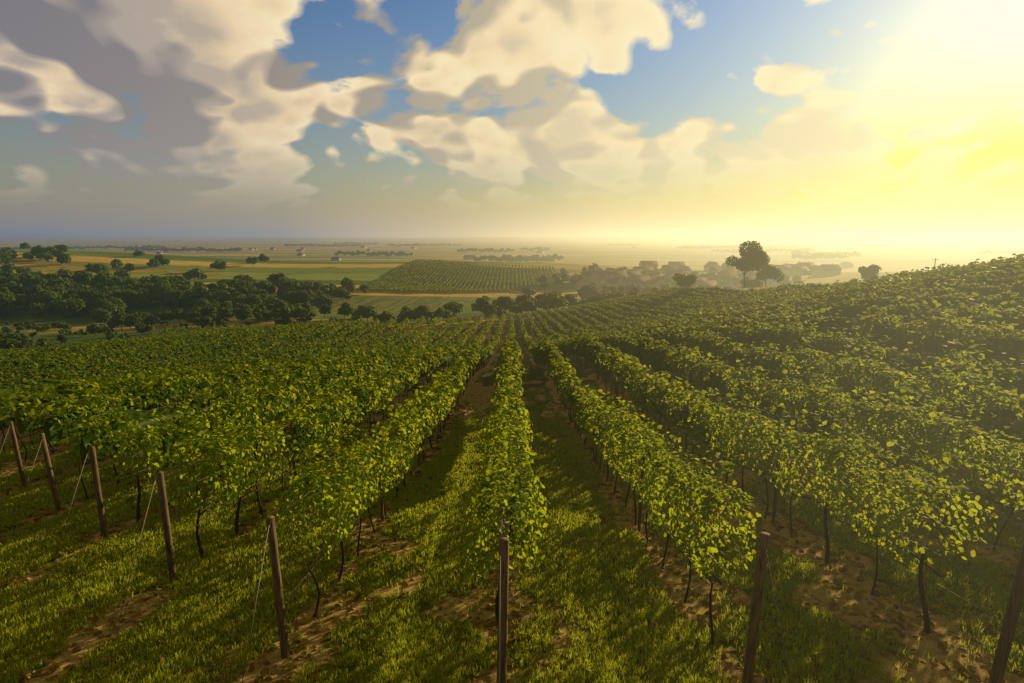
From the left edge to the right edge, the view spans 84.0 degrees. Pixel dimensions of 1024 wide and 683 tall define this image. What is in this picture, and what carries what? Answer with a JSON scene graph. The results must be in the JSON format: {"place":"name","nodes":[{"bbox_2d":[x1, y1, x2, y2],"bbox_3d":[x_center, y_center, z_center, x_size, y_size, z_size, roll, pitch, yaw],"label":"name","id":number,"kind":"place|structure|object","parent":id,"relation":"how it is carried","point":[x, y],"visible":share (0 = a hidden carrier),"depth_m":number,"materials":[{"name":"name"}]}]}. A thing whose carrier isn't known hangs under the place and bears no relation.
{"place":"outdoors","nodes":[
{"label":"outdoors","id":0,"kind":"place"},
{"bbox_2d":[162,247,843,288],"bbox_3d":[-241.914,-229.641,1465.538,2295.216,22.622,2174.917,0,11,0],"label":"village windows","id":1,"kind":"structure","parent":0,"point":[656,268],"depth_m":512.65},
{"bbox_2d":[0,253,1023,643],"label":"vine","id":2,"kind":"object","parent":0,"point":[522,487],"depth_m":17.07,"materials":[{"name":"green plant"}]},
{"bbox_2d":[0,313,1023,467],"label":"vine canopy","id":3,"kind":"object","parent":2,"relation":"attached to","point":[48,426],"visible":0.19,"depth_m":18.41,"materials":[{"name":"green plant"}]},
{"bbox_2d":[0,334,1023,584],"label":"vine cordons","id":4,"kind":"object","parent":2,"relation":"attached to","point":[618,462],"visible":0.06,"depth_m":10.61,"materials":[{"name":"brown plant"}]},
{"bbox_2d":[0,234,1023,682],"bbox_3d":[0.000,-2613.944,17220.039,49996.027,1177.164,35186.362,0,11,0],"label":"ground","id":5,"kind":"structure","parent":0,"point":[900,252],"depth_m":14.15,"materials":[{"name":"green plant"}]},
{"bbox_2d":[0,299,607,350],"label":"scrub","id":6,"kind":"object","parent":5,"relation":"on","point":[9,339],"depth_m":208.12,"materials":[{"name":"green plant"}]},
{"bbox_2d":[0,242,763,330],"bbox_3d":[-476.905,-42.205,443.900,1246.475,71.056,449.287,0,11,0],"label":"forest","id":7,"kind":"object","parent":5,"relation":"on","point":[105,292],"depth_m":301.18,"materials":[{"name":"green plant"}]},
{"bbox_2d":[356,259,566,292],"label":"vineyard","id":8,"kind":"object","parent":5,"relation":"on","point":[388,284],"depth_m":470.49,"materials":[{"name":"green plant"}]},
{"bbox_2d":[156,246,853,289],"bbox_3d":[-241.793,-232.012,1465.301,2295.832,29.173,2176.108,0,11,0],"label":"trees","id":9,"kind":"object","parent":5,"relation":"on","point":[592,277],"depth_m":507.62,"materials":[{"name":"green plant"}]},
{"bbox_2d":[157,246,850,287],"bbox_3d":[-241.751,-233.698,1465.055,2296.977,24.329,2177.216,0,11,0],"label":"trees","id":10,"kind":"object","parent":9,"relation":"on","point":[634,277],"depth_m":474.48,"materials":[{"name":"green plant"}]},
{"bbox_2d":[0,399,1022,682],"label":"soil clods","id":11,"kind":"object","parent":5,"relation":"on","point":[858,627],"visible":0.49,"depth_m":8.70,"materials":[{"name":"brown soil"}]},
{"bbox_2d":[0,337,1023,682],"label":"grass tufts","id":12,"kind":"object","parent":5,"relation":"on","point":[146,657],"visible":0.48,"depth_m":9.25,"materials":[{"name":"green plant"}]},
{"bbox_2d":[0,362,1023,682],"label":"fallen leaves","id":13,"kind":"object","parent":5,"relation":"on","point":[290,662],"visible":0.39,"depth_m":8.60,"materials":[{"name":"plant"}]},
{"bbox_2d":[0,266,1023,682],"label":"vineyard posts","id":14,"kind":"object","parent":5,"relation":"on","point":[1006,636],"visible":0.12,"depth_m":6.71,"materials":[{"name":"brown wood"}]},
{"bbox_2d":[0,323,1023,682],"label":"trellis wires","id":15,"kind":"object","parent":5,"relation":"on","point":[504,517],"visible":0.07,"depth_m":8.28,"materials":[{"name":"grey"}]},
{"bbox_2d":[0,242,1023,288],"bbox_3d":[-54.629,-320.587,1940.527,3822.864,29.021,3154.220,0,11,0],"label":"village trees","id":16,"kind":"object","parent":5,"relation":"on","point":[559,278],"depth_m":1441.09,"materials":[{"name":"green plant"}]},
{"bbox_2d":[0,0,1023,236],"label":"sky","id":17,"kind":"structure","parent":0,"point":[119,118],"materials":[{"name":"blue"}]},
{"bbox_2d":[616,241,881,297],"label":"tree","id":18,"kind":"object","parent":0,"point":[754,255],"depth_m":187.10,"materials":[{"name":"green plant"}]}
]}

